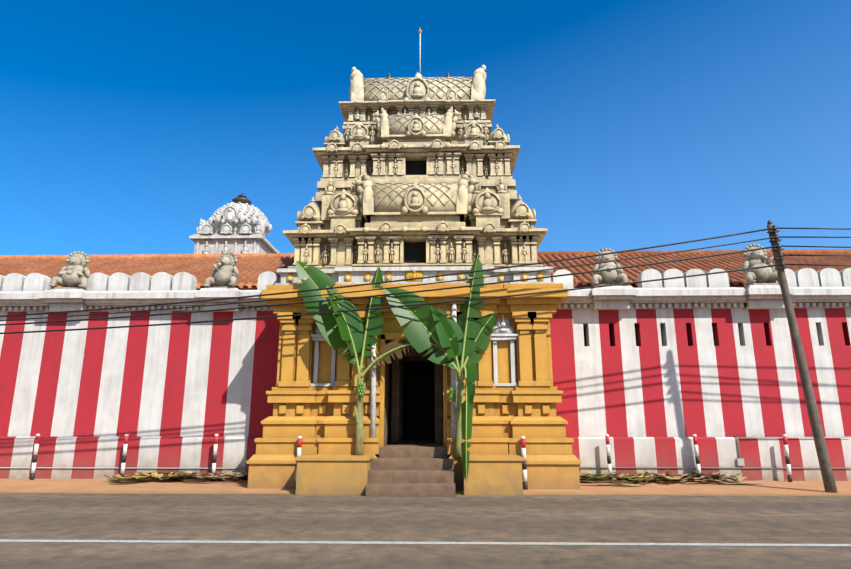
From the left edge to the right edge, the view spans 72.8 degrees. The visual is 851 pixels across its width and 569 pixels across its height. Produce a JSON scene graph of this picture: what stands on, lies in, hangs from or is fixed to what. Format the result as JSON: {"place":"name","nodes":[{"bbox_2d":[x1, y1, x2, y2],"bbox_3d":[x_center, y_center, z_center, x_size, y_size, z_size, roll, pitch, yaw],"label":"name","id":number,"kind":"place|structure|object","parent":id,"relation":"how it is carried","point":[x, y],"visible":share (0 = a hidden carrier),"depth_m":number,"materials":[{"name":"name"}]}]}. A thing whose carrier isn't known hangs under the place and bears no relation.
{"place":"outdoors","nodes":[
{"label":"outdoors","id":0,"kind":"place"},
{"bbox_2d":[189,193,279,253],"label":"temple dome","id":1,"kind":"structure","parent":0,"point":[239,224],"depth_m":24.48,"materials":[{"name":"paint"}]},
{"bbox_2d":[0,492,850,568],"bbox_3d":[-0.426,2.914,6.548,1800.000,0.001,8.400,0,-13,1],"label":"road","id":2,"kind":"structure","parent":0,"point":[616,518],"depth_m":7.17,"materials":[{"name":"grey asphalt"}]},
{"bbox_2d":[0,539,850,545],"bbox_3d":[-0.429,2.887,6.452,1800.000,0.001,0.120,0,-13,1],"label":"white road centre line","id":3,"kind":"object","parent":2,"relation":"on","point":[384,542],"visible":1,"depth_m":6.46,"materials":[{"name":"paint"}]},
{"bbox_2d":[66,493,841,495],"bbox_3d":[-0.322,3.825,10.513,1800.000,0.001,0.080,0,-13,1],"label":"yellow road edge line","id":4,"kind":"object","parent":2,"relation":"on","point":[460,494],"depth_m":10.49,"materials":[{"name":"paint"}]},
{"bbox_2d":[0,479,850,494],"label":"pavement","id":5,"kind":"structure","parent":0,"point":[687,487],"depth_m":11.32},
{"bbox_2d":[30,434,39,479],"bbox_3d":[-8.674,3.841,12.813,0.097,1.020,0.080,0,-13,1],"label":"bollard","id":6,"kind":"object","parent":5,"relation":"on","point":[34,459],"visible":0.96,"depth_m":12.79,"materials":[{"name":"white"}]},
{"bbox_2d":[120,434,128,475],"bbox_3d":[-6.668,3.829,12.763,0.084,1.020,0.080,0,-13,1],"label":"bollard","id":7,"kind":"object","parent":5,"relation":"on","point":[124,454],"visible":0.98,"depth_m":12.75,"materials":[{"name":"white"}]},
{"bbox_2d":[0,271,280,478],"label":"compound wall","id":8,"kind":"structure","parent":5,"relation":"on","point":[173,396],"depth_m":13.45,"materials":[{"name":"white paint"}]},
{"bbox_2d":[49,251,89,290],"bbox_3d":[-8.492,-0.349,13.916,0.826,1.040,0.576,1,-13,-6],"label":"guardian statue","id":9,"kind":"object","parent":8,"relation":"on","point":[71,276],"visible":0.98,"depth_m":13.79,"materials":[{"name":"stone"}]},
{"bbox_2d":[0,253,293,289],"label":"tile roof","id":10,"kind":"structure","parent":8,"relation":"on","point":[251,268],"depth_m":17.31,"materials":[{"name":"tile"}]},
{"bbox_2d":[203,251,239,289],"bbox_3d":[-4.827,-0.349,13.823,0.794,1.000,0.553,-2,-13,9],"label":"guardian statue","id":11,"kind":"object","parent":8,"relation":"on","point":[225,273],"visible":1,"depth_m":13.72,"materials":[{"name":"stone"}]},
{"bbox_2d":[0,435,850,468],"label":"wall pipes","id":12,"kind":"object","parent":8,"relation":"attached to","point":[740,461],"depth_m":12.67,"materials":[{"name":"grey"}]},
{"bbox_2d":[211,434,217,480],"bbox_3d":[-4.646,3.818,12.712,0.089,1.020,0.080,0,-13,1],"label":"bollard","id":13,"kind":"object","parent":5,"relation":"on","point":[214,454],"visible":0.94,"depth_m":12.69,"materials":[{"name":"white"}]},
{"bbox_2d":[295,436,301,488],"bbox_3d":[-2.471,3.472,11.216,0.096,1.020,0.080,0,-13,1],"label":"bollard","id":14,"kind":"object","parent":5,"relation":"on","point":[299,444],"visible":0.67,"depth_m":11.24,"materials":[{"name":"white"}]},
{"bbox_2d":[246,29,580,496],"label":"temple gateway tower","id":15,"kind":"structure","parent":5,"relation":"on","point":[416,180],"depth_m":12.29,"materials":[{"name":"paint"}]},
{"bbox_2d":[296,261,446,455],"bbox_3d":[-1.144,1.410,11.647,3.126,3.954,0.668,2,-13,-8],"label":"banana plant","id":16,"kind":"object","parent":15,"relation":"on","point":[339,330],"visible":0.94,"depth_m":11.71,"materials":[{"name":"green plant"}]},
{"bbox_2d":[370,302,456,437],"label":"door posts","id":17,"kind":"object","parent":15,"relation":"attached to","point":[373,395],"depth_m":11.58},
{"bbox_2d":[384,254,496,480],"bbox_3d":[0.309,1.464,11.315,2.323,4.458,1.038,0,-13,1],"label":"banana plant","id":18,"kind":"object","parent":15,"relation":"attached to","point":[464,337],"visible":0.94,"depth_m":11.62,"materials":[{"name":"green plant"}]},
{"bbox_2d":[103,470,764,485],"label":"banana leaf litter","id":19,"kind":"object","parent":5,"relation":"on","point":[194,476],"visible":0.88,"depth_m":12.25,"materials":[{"name":"brown plant"}]},
{"bbox_2d":[521,436,527,489],"bbox_3d":[1.903,3.447,11.107,0.100,1.021,0.080,0,-13,1],"label":"bollard","id":20,"kind":"object","parent":5,"relation":"on","point":[524,466],"visible":0.92,"depth_m":11.08,"materials":[{"name":"white"}]},
{"bbox_2d":[605,434,612,481],"bbox_3d":[3.974,3.768,12.498,0.092,1.020,0.080,0,-13,1],"label":"bollard","id":21,"kind":"object","parent":5,"relation":"on","point":[608,453],"visible":0.9,"depth_m":12.48,"materials":[{"name":"white"}]},
{"bbox_2d":[693,434,701,481],"bbox_3d":[5.870,3.757,12.451,0.100,1.021,0.080,0,-13,1],"label":"bollard","id":22,"kind":"object","parent":5,"relation":"on","point":[697,459],"visible":0.88,"depth_m":12.44,"materials":[{"name":"white"}]},
{"bbox_2d":[549,268,850,480],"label":"compound wall","id":23,"kind":"structure","parent":5,"relation":"on","point":[655,373],"depth_m":13.14,"materials":[{"name":"white paint"}]},
{"bbox_2d":[592,248,627,285],"bbox_3d":[4.302,-0.412,13.596,0.810,1.020,0.565,-2,-13,8],"label":"guardian statue","id":24,"kind":"object","parent":23,"relation":"on","point":[608,277],"visible":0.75,"depth_m":13.47,"materials":[{"name":"stone"}]},
{"bbox_2d":[537,249,850,287],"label":"tile roof","id":25,"kind":"structure","parent":23,"relation":"on","point":[735,261],"depth_m":16.82,"materials":[{"name":"tile"}]},
{"bbox_2d":[742,244,779,286],"bbox_3d":[7.830,-0.474,13.511,0.875,1.102,0.610,0,-13,1],"label":"guardian statue","id":26,"kind":"object","parent":23,"relation":"on","point":[758,258],"visible":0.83,"depth_m":13.40,"materials":[{"name":"stone"}]},
{"bbox_2d":[782,434,792,481],"bbox_3d":[7.783,3.746,12.403,0.096,1.020,0.080,0,-13,1],"label":"bollard","id":27,"kind":"object","parent":5,"relation":"on","point":[787,458],"visible":0.98,"depth_m":12.38,"materials":[{"name":"white"}]},
{"bbox_2d":[767,220,837,492],"bbox_3d":[7.264,1.262,11.187,0.586,5.327,0.227,0,-13,1],"label":"utility pole","id":28,"kind":"object","parent":5,"relation":"on","point":[829,483],"visible":0.94,"depth_m":11.07,"materials":[{"name":"concrete"}]},
{"bbox_2d":[0,227,850,333],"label":"overhead cables","id":29,"kind":"object","parent":28,"relation":"attached to","point":[424,284],"visible":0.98,"depth_m":11.60,"materials":[{"name":"black plastic"}]},
{"bbox_2d":[0,0,850,254],"label":"sky","id":30,"kind":"structure","parent":0,"point":[125,125],"materials":[{"name":"blue"}]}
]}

